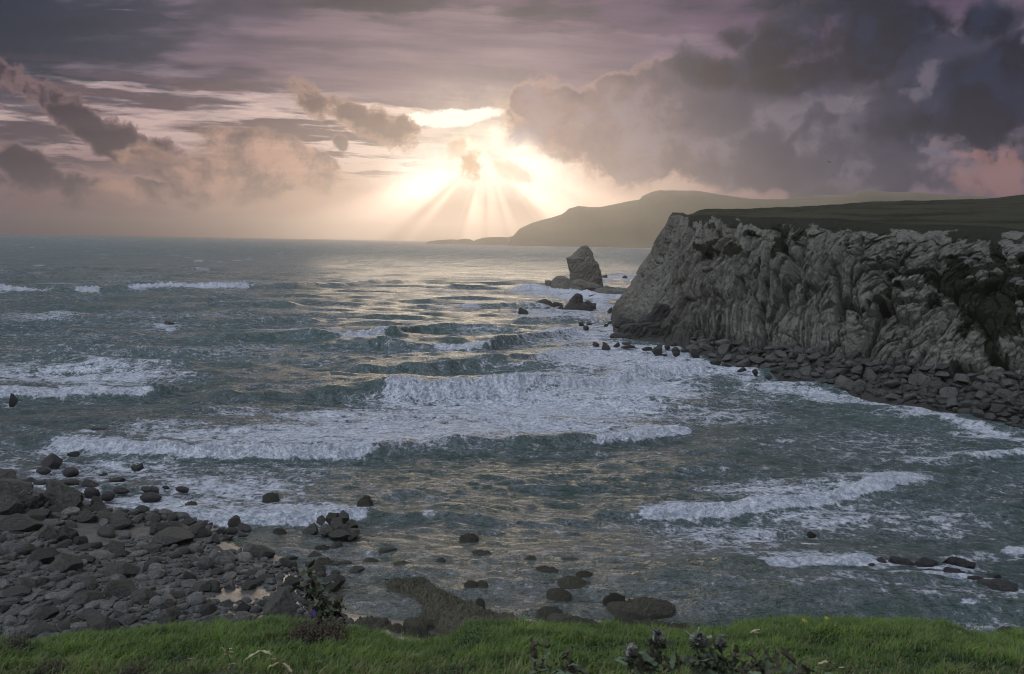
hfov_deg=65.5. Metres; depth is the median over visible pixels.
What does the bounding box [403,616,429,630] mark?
weedy boulder
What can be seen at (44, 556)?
boulder
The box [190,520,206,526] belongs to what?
beach stone
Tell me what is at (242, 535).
sea rock
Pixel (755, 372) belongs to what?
sea rock
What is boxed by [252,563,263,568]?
beach stone
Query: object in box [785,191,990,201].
plateau hill
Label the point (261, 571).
beach stone
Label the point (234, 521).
sea rock
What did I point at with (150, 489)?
sea rock
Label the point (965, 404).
fallen rock
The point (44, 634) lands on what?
beach stone
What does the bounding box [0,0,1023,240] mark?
sky
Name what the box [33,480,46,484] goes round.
sea rock
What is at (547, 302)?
rock islet
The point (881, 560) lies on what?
sea rock
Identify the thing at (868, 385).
fallen rock
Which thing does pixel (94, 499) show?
boulder
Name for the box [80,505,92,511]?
beach stone
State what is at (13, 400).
sea rock
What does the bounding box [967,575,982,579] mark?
sea rock
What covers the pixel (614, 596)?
sea rock
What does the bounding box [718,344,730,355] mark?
fallen rock
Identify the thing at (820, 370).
fallen rock
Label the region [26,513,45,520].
boulder
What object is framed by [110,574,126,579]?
beach stone
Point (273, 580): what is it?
beach stone
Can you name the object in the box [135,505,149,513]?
sea rock
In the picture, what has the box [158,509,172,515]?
beach stone
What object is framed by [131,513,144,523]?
beach stone
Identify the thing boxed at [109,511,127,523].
beach stone
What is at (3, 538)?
beach stone
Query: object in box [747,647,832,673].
seeding thistle
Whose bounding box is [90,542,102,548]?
beach stone
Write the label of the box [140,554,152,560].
beach stone
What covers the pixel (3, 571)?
beach stone
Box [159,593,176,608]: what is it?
beach stone
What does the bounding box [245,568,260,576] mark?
boulder
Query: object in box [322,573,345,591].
boulder
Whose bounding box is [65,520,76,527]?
beach stone
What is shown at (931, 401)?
fallen rock
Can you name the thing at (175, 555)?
beach stone
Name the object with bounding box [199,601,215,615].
beach stone
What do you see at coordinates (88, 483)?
sea rock
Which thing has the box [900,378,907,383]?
fallen rock
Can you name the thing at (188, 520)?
boulder
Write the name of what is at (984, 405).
fallen rock
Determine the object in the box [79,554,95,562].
boulder
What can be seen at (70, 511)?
beach stone
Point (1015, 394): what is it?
fallen rock
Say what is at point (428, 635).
weedy boulder
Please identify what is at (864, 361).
fallen rock
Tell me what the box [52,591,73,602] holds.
boulder
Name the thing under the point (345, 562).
sea rock
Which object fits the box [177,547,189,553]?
beach stone
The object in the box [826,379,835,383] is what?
fallen rock
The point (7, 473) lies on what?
boulder
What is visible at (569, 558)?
sea rock
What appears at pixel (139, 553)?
beach stone
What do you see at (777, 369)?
fallen rock
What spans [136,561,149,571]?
beach stone
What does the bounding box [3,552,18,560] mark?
beach stone
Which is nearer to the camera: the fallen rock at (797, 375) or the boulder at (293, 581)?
the boulder at (293, 581)
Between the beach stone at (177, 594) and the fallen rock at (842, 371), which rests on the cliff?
the fallen rock at (842, 371)
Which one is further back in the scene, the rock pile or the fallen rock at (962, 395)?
the fallen rock at (962, 395)
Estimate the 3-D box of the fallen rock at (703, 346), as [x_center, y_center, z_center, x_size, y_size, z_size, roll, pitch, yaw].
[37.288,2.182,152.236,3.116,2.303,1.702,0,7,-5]
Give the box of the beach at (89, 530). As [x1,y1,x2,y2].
[0,477,442,640]
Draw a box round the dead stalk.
[529,637,549,673]
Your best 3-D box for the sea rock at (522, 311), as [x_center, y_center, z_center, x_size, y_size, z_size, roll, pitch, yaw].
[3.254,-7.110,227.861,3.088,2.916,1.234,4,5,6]
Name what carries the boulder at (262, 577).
on the beach at (89, 530)
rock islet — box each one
[536,299,563,308]
[558,293,595,310]
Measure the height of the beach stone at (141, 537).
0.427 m
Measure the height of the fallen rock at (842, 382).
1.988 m
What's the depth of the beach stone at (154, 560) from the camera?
46.09 m
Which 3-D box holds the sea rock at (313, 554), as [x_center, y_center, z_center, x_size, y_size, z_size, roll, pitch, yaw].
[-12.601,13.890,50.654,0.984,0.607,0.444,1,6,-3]
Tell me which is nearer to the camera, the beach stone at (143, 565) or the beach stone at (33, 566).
the beach stone at (33, 566)
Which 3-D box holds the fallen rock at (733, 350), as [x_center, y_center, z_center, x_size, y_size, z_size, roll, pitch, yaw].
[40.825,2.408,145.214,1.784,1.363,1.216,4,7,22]
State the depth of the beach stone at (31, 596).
40.27 m
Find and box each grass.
[670,195,1023,229]
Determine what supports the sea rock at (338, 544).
in the sea
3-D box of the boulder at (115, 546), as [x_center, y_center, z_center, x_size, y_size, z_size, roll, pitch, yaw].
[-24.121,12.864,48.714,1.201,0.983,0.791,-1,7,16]
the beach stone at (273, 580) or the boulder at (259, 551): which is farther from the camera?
the boulder at (259, 551)
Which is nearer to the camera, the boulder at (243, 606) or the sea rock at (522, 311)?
the boulder at (243, 606)
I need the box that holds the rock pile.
[316,510,359,539]
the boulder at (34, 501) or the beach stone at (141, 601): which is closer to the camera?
the beach stone at (141, 601)
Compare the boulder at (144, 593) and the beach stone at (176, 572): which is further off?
the beach stone at (176, 572)
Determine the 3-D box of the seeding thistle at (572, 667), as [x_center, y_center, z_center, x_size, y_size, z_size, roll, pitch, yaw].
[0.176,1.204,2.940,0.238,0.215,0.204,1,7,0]
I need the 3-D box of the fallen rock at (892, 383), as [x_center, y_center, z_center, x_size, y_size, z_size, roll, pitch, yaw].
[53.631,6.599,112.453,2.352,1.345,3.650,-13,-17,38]
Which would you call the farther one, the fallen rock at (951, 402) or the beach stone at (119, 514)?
the fallen rock at (951, 402)
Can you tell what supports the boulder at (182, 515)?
on the beach at (89, 530)
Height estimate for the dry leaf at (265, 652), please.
0.047 m
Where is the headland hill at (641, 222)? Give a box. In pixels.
[507,190,859,247]
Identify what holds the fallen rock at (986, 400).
on the cliff
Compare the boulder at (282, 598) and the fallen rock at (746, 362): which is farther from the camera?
the fallen rock at (746, 362)
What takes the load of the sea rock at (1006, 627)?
in the sea
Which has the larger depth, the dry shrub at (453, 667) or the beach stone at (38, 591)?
the beach stone at (38, 591)
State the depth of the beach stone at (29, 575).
42.41 m
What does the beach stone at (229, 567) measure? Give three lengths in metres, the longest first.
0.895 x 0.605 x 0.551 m
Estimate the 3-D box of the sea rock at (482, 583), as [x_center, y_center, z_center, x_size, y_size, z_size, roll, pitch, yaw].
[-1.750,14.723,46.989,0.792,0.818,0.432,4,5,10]
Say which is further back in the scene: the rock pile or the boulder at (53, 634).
the rock pile
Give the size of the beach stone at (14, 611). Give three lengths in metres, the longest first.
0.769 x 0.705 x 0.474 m
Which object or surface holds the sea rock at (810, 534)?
in the sea
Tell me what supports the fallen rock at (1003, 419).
on the cliff
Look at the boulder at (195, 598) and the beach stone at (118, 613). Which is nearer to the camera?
the beach stone at (118, 613)
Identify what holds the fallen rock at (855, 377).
on the cliff
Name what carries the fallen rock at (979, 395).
on the cliff
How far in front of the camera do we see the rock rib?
43.52 m
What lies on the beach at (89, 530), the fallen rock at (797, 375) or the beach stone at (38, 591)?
the beach stone at (38, 591)
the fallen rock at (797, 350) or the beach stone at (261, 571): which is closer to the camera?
the beach stone at (261, 571)
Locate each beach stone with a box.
[0,535,6,542]
[0,541,12,548]
[0,569,8,575]
[0,579,9,589]
[0,596,21,606]
[0,605,9,613]
[2,615,17,625]
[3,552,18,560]
[3,627,21,636]
[5,608,22,616]
[12,531,24,533]
[15,562,27,569]
[15,577,37,587]
[18,490,30,496]
[18,604,39,617]
[18,624,29,632]
[19,572,34,577]
[22,593,37,600]
[23,560,42,572]
[24,536,38,542]
[26,543,35,553]
[28,619,40,627]
[30,588,45,595]
[31,541,43,548]
[36,631,51,638]
[37,577,48,585]
[42,519,58,526]
[43,547,58,555]
[45,592,55,600]
[47,573,66,581]
[52,598,61,604]
[54,539,72,547]
[56,579,71,589]
[56,611,66,620]
[61,506,79,516]
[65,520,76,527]
[68,582,85,592]
[69,574,83,582]
[70,515,76,521]
[70,622,87,631]
[74,543,91,550]
[75,607,102,620]
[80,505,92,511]
[81,576,97,589]
[82,559,87,566]
[84,600,99,608]
[89,550,112,559]
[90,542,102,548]
[97,599,114,608]
[99,518,108,526]
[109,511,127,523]
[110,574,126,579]
[110,609,122,617]
[113,601,129,610]
[115,549,131,555]
[116,614,139,624]
[125,555,135,562]
[129,550,148,556]
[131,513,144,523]
[134,534,148,540]
[135,541,147,546]
[135,574,149,580]
[135,598,148,604]
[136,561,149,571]
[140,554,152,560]
[145,512,161,521]
[146,569,165,579]
[147,557,161,563]
[156,610,176,624]
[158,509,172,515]
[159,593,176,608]
[166,512,177,520]
[166,552,181,558]
[169,581,181,587]
[169,591,185,598]
[170,570,182,575]
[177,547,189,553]
[180,579,198,587]
[182,562,192,568]
[188,555,199,561]
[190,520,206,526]
[190,527,211,537]
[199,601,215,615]
[208,549,218,559]
[210,568,225,574]
[211,545,221,550]
[218,599,232,607]
[219,550,237,560]
[223,563,235,570]
[224,580,235,589]
[226,571,236,578]
[236,552,252,561]
[239,569,248,574]
[243,542,255,551]
[249,605,262,612]
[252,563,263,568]
[255,569,268,578]
[255,579,261,586]
[258,599,267,606]
[263,577,276,583]
[272,562,281,567]
[284,585,293,591]
[290,560,296,567]
[298,597,310,604]
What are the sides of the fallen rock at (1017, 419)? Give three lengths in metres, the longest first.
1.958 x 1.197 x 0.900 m
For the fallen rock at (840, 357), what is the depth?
123.66 m
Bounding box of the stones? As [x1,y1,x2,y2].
[0,491,353,638]
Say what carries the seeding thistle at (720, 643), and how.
on the grassy bank
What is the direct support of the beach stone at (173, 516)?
on the beach at (89, 530)
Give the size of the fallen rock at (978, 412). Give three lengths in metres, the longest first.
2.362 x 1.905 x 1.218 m
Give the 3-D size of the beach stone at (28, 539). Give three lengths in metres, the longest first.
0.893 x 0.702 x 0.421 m
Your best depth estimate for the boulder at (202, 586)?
41.82 m
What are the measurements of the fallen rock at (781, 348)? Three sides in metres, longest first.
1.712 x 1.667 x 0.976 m
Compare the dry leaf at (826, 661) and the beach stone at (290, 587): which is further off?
the beach stone at (290, 587)
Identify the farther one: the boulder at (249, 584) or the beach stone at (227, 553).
the beach stone at (227, 553)
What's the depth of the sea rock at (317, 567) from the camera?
48.35 m
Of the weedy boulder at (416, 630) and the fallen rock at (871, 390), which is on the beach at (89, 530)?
the weedy boulder at (416, 630)
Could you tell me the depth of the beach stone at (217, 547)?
50.30 m
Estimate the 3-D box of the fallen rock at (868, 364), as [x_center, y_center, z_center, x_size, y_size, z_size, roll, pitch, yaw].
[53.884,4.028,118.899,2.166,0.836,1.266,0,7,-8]
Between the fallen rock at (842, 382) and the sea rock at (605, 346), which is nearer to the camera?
the fallen rock at (842, 382)
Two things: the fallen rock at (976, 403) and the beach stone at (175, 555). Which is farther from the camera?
the fallen rock at (976, 403)
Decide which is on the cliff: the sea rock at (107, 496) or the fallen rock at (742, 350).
the fallen rock at (742, 350)
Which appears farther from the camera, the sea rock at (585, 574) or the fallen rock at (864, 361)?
the fallen rock at (864, 361)
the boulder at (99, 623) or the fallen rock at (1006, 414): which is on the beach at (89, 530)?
the boulder at (99, 623)
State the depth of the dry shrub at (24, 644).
4.70 m
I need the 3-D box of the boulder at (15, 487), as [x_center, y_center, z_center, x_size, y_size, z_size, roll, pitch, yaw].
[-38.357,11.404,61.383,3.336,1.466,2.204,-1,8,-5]
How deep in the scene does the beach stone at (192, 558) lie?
47.26 m
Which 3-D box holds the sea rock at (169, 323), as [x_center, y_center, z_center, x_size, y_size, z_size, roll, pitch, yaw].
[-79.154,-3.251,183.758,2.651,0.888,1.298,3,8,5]
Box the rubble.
[690,336,1023,428]
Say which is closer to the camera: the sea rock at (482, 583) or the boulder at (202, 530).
the sea rock at (482, 583)
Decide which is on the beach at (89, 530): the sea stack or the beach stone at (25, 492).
the beach stone at (25, 492)
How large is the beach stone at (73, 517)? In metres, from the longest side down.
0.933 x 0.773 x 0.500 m
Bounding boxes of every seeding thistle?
[527,644,588,673]
[615,625,713,673]
[662,627,717,673]
[684,634,748,673]
[725,647,775,673]
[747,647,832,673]
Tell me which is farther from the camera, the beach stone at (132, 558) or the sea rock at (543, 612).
the beach stone at (132, 558)
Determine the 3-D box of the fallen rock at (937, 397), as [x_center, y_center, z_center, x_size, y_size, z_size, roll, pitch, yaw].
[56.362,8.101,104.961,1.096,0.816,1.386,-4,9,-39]
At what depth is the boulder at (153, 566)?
44.66 m
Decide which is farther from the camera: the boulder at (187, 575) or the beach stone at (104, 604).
the boulder at (187, 575)
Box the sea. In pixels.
[0,233,1023,634]
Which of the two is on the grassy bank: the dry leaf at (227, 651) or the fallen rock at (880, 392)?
the dry leaf at (227, 651)
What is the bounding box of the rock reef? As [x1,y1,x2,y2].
[594,286,627,293]
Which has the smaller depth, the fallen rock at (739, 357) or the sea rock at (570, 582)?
the sea rock at (570, 582)
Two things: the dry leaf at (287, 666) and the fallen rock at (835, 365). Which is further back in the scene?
the fallen rock at (835, 365)
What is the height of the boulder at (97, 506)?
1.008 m
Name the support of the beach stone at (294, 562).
on the beach at (89, 530)
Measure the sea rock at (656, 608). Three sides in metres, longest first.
3.416 x 2.300 x 0.847 m
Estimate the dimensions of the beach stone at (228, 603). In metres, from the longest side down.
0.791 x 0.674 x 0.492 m
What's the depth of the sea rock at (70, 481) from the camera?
64.54 m
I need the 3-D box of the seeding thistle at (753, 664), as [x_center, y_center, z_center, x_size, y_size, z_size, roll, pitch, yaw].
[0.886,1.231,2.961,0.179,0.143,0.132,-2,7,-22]
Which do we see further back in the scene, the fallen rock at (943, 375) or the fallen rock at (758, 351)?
the fallen rock at (758, 351)
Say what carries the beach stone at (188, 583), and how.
on the beach at (89, 530)
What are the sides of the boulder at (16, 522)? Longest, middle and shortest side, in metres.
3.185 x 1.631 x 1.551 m
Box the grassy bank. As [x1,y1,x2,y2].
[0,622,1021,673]
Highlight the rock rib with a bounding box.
[387,576,518,635]
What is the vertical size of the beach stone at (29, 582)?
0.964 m
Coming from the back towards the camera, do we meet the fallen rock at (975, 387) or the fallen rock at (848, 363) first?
the fallen rock at (848, 363)
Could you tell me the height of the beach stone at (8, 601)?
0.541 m
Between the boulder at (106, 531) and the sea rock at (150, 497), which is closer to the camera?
the boulder at (106, 531)
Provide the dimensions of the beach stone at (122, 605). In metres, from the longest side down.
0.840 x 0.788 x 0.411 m
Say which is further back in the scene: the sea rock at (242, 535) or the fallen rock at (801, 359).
the fallen rock at (801, 359)
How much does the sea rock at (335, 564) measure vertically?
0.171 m
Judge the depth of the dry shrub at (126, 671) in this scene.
3.48 m
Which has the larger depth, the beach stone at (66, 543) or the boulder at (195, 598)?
the beach stone at (66, 543)
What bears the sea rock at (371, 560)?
in the sea
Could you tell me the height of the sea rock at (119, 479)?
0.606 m
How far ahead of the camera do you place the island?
4594.87 m
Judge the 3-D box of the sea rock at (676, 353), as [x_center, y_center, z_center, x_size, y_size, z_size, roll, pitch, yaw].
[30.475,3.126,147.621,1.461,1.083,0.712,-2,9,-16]
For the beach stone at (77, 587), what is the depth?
41.18 m
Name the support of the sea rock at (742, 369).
in the sea
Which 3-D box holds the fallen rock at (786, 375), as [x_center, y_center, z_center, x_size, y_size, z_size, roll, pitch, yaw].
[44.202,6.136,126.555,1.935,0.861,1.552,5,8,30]
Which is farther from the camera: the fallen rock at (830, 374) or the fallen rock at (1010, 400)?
the fallen rock at (830, 374)
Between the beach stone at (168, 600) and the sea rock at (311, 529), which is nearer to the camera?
the beach stone at (168, 600)
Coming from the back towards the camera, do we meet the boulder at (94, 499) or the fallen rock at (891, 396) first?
the fallen rock at (891, 396)
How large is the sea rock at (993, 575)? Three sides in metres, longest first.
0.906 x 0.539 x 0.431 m
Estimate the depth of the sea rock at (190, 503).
59.87 m
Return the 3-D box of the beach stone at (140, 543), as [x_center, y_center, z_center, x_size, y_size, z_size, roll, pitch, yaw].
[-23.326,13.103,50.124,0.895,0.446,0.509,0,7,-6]
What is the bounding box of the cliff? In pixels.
[611,214,1023,426]
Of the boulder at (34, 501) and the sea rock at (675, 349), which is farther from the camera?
the sea rock at (675, 349)
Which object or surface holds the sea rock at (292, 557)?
in the sea
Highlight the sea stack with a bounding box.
[545,245,602,290]
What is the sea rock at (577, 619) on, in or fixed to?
on the sea
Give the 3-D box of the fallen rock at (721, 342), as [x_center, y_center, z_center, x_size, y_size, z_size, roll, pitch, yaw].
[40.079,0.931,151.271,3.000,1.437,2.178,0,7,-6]
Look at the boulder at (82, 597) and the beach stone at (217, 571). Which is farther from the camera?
the beach stone at (217, 571)
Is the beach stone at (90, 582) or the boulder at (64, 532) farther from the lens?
the boulder at (64, 532)
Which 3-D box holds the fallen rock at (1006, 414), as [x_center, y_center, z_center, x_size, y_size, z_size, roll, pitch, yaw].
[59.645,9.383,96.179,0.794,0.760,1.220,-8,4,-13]
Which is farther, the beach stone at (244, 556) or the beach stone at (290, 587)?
the beach stone at (244, 556)
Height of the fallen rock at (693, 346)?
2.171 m
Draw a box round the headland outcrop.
[610,303,670,338]
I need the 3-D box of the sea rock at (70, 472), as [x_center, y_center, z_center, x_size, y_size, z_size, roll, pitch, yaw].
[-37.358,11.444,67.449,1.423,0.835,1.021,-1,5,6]
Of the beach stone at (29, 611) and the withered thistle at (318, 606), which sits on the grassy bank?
the withered thistle at (318, 606)
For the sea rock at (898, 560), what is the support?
in the sea
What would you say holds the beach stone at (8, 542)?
on the beach at (89, 530)
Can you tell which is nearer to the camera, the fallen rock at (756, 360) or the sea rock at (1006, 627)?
the sea rock at (1006, 627)
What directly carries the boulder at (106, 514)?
on the beach at (89, 530)
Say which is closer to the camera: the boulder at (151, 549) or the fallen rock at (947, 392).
the boulder at (151, 549)
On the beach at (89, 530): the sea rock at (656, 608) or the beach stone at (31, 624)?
the beach stone at (31, 624)
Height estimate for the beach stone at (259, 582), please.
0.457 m
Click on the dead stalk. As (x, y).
(533, 650)
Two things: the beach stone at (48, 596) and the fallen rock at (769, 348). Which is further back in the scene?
the fallen rock at (769, 348)
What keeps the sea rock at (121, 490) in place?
in the sea
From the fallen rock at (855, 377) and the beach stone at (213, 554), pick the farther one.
the fallen rock at (855, 377)
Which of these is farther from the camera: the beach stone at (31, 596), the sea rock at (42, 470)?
the sea rock at (42, 470)
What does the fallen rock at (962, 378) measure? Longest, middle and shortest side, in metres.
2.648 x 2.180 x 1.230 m
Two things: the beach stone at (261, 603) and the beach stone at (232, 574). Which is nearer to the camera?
the beach stone at (261, 603)
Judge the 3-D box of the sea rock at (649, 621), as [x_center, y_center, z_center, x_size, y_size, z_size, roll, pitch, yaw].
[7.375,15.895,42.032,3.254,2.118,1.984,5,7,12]
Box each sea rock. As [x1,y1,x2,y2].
[9,393,17,406]
[25,477,34,481]
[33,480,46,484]
[36,466,50,474]
[41,453,62,469]
[57,479,80,484]
[62,467,78,476]
[67,451,79,456]
[79,478,97,486]
[84,487,99,498]
[90,427,107,429]
[101,491,114,501]
[109,477,125,481]
[113,487,129,493]
[131,463,143,471]
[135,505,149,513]
[140,492,161,502]
[141,486,159,492]
[164,321,174,324]
[175,486,188,492]
[185,501,197,505]
[225,527,237,534]
[228,515,240,527]
[238,523,250,531]
[238,533,247,536]
[262,492,279,502]
[273,528,286,534]
[285,555,297,558]
[302,523,317,534]
[307,563,326,571]
[308,551,321,556]
[310,557,333,564]
[314,544,331,550]
[328,562,338,565]
[331,541,342,548]
[339,560,351,563]
[349,566,363,572]
[357,495,372,506]
[363,558,378,561]
[378,547,396,552]
[393,560,410,565]
[437,558,445,561]
[459,533,478,542]
[464,580,477,587]
[471,549,491,555]
[476,598,485,609]
[477,580,487,587]
[518,307,528,314]
[524,555,535,559]
[534,565,557,572]
[535,605,561,620]
[545,613,572,622]
[546,587,571,601]
[557,576,589,588]
[559,616,597,624]
[561,557,577,560]
[576,570,592,577]
[602,342,610,349]
[603,592,624,605]
[607,601,646,619]
[612,615,637,625]
[621,345,634,347]
[626,596,675,620]
[632,618,669,628]
[642,347,651,350]
[651,344,662,355]
[658,622,693,630]
[671,347,679,352]
[673,351,679,356]
[689,348,699,357]
[710,360,720,365]
[737,367,746,371]
[752,369,757,376]
[765,374,771,379]
[806,531,816,537]
[875,557,885,562]
[888,556,915,565]
[915,557,937,566]
[942,556,965,565]
[943,566,964,572]
[955,560,975,568]
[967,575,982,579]
[977,578,1018,591]
[987,573,1000,578]
[997,626,1015,632]
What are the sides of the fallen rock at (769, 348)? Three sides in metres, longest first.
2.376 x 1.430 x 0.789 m
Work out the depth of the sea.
82.48 m
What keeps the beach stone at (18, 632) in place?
on the beach at (89, 530)
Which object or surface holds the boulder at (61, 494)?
on the beach at (89, 530)
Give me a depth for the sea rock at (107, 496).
61.18 m
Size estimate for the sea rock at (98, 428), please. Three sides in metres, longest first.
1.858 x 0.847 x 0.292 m
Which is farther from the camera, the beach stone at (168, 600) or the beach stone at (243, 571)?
the beach stone at (243, 571)
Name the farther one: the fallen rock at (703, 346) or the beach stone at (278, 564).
the fallen rock at (703, 346)
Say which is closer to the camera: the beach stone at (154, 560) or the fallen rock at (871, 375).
the beach stone at (154, 560)
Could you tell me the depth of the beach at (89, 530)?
45.81 m
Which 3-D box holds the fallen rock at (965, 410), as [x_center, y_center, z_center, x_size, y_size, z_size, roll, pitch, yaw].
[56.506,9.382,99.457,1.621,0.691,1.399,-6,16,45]
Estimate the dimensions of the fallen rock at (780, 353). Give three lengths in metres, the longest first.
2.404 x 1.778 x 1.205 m
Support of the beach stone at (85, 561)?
on the beach at (89, 530)
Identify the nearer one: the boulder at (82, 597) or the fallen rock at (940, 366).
the boulder at (82, 597)
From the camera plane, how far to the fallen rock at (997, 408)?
97.05 m
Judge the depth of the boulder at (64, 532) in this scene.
49.86 m
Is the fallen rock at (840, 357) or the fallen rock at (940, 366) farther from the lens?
the fallen rock at (840, 357)
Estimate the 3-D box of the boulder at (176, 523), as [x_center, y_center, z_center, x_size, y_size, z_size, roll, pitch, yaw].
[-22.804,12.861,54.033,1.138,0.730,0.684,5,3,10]
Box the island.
[426,236,512,244]
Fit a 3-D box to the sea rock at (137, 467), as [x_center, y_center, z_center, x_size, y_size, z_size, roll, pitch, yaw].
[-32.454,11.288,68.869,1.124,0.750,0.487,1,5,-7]
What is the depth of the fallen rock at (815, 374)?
122.10 m
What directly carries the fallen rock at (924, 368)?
on the cliff
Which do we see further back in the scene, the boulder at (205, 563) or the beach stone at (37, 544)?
the beach stone at (37, 544)
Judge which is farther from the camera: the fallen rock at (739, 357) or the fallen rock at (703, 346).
the fallen rock at (703, 346)
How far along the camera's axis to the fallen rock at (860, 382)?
115.42 m
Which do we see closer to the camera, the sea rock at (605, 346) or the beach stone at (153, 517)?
the beach stone at (153, 517)
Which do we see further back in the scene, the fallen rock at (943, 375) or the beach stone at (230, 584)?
the fallen rock at (943, 375)
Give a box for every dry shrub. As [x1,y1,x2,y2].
[0,628,43,653]
[29,654,84,673]
[115,657,154,673]
[277,614,330,646]
[310,615,358,644]
[450,662,469,673]
[458,622,487,640]
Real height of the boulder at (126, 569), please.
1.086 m
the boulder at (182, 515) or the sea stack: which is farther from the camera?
the sea stack
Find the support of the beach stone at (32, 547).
on the beach at (89, 530)
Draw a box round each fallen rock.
[686,344,699,352]
[697,338,706,344]
[699,342,714,350]
[708,353,716,357]
[715,338,729,345]
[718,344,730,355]
[722,354,734,360]
[731,339,743,345]
[731,347,738,353]
[735,358,751,366]
[736,355,743,359]
[738,346,752,354]
[749,355,765,364]
[753,350,763,353]
[760,362,771,367]
[764,346,774,349]
[765,354,778,361]
[772,366,784,372]
[775,346,785,350]
[775,350,787,357]
[784,362,798,369]
[784,373,791,377]
[793,347,806,353]
[793,372,801,378]
[797,355,805,363]
[799,366,810,375]
[801,361,811,366]
[805,348,812,354]
[806,352,822,361]
[810,372,820,376]
[814,367,824,373]
[815,378,827,382]
[816,342,824,351]
[820,356,831,362]
[825,370,837,378]
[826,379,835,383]
[829,362,841,367]
[834,375,856,389]
[835,354,845,360]
[835,368,849,375]
[844,360,855,366]
[845,350,861,358]
[850,375,858,379]
[851,366,862,374]
[854,358,870,364]
[855,378,865,385]
[855,385,864,394]
[864,369,877,381]
[865,383,873,388]
[866,361,878,366]
[866,388,876,393]
[877,389,885,395]
[880,365,893,372]
[884,379,900,387]
[884,393,900,400]
[897,399,904,403]
[898,374,908,378]
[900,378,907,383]
[901,366,910,373]
[902,384,911,390]
[904,393,917,400]
[908,373,929,385]
[914,365,933,371]
[917,388,927,396]
[925,392,935,397]
[927,381,949,388]
[927,398,935,403]
[933,372,949,378]
[934,405,946,409]
[935,363,948,369]
[935,395,943,400]
[939,387,957,397]
[946,397,957,407]
[950,383,962,387]
[954,373,970,383]
[956,400,972,407]
[957,408,970,413]
[958,393,966,397]
[963,386,973,392]
[965,394,974,399]
[967,373,976,377]
[971,384,984,390]
[971,409,984,416]
[972,400,979,405]
[973,375,988,382]
[974,390,987,399]
[978,402,991,409]
[981,398,992,401]
[983,382,994,388]
[984,413,996,420]
[986,389,994,394]
[990,404,1006,412]
[991,373,1001,383]
[993,388,1013,397]
[996,417,1007,422]
[1001,412,1011,417]
[1003,371,1020,377]
[1003,379,1015,387]
[1004,396,1015,405]
[1005,421,1015,425]
[1010,416,1022,423]
[1011,391,1018,398]
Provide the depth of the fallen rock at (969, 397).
101.16 m
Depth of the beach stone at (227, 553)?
48.70 m
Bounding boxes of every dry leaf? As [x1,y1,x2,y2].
[218,647,232,659]
[243,650,271,661]
[267,659,291,671]
[818,660,847,673]
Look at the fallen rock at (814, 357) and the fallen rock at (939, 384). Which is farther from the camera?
the fallen rock at (814, 357)
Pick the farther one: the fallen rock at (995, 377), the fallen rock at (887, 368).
the fallen rock at (887, 368)
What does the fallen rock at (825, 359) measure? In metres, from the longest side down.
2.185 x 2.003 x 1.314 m
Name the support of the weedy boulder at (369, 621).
on the beach at (89, 530)
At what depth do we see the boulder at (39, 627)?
36.36 m
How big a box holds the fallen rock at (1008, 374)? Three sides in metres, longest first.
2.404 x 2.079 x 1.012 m
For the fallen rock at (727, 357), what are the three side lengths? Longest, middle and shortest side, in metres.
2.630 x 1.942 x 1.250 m
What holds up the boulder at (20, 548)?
on the beach at (89, 530)
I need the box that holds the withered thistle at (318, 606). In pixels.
[296,559,347,627]
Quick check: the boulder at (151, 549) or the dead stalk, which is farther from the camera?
the boulder at (151, 549)
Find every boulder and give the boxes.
[0,469,15,478]
[0,477,32,495]
[0,490,23,514]
[0,513,43,531]
[0,542,29,555]
[1,585,31,597]
[18,495,50,511]
[26,509,50,516]
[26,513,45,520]
[27,547,54,563]
[30,622,56,636]
[31,606,58,619]
[34,524,56,539]
[43,478,83,507]
[47,553,82,572]
[49,632,60,637]
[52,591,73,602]
[53,505,62,512]
[56,525,78,541]
[57,617,79,629]
[72,536,88,544]
[72,590,103,605]
[76,508,97,522]
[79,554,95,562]
[86,615,120,632]
[90,496,102,504]
[93,501,104,511]
[97,510,112,522]
[97,526,114,537]
[103,561,139,576]
[103,579,136,597]
[107,540,124,552]
[109,517,132,529]
[118,531,131,539]
[129,587,157,603]
[140,543,160,554]
[147,563,164,571]
[149,522,168,534]
[149,596,161,606]
[152,526,194,545]
[166,606,186,617]
[169,521,182,527]
[177,511,188,519]
[182,516,196,524]
[183,571,196,579]
[186,591,205,605]
[188,543,203,553]
[190,525,206,534]
[192,581,210,591]
[196,556,213,569]
[207,579,219,592]
[212,532,218,542]
[214,556,235,565]
[233,611,251,620]
[235,602,250,611]
[241,579,256,589]
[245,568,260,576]
[250,545,274,558]
[257,574,273,582]
[263,587,296,618]
[278,558,292,567]
[282,575,299,590]
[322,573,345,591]
[354,615,391,632]
[389,623,405,632]
[402,625,427,637]
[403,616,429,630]
[420,632,441,639]
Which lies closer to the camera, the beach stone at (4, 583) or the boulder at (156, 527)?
the beach stone at (4, 583)
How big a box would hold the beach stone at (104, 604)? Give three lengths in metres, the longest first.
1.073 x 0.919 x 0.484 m
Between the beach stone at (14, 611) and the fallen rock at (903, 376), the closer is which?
the beach stone at (14, 611)
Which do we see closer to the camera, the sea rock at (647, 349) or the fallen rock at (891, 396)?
the fallen rock at (891, 396)
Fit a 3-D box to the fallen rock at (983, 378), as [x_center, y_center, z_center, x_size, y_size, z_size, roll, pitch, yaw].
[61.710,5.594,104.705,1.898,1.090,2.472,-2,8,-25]
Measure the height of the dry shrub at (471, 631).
0.158 m
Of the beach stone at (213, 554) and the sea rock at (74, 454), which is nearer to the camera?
the beach stone at (213, 554)

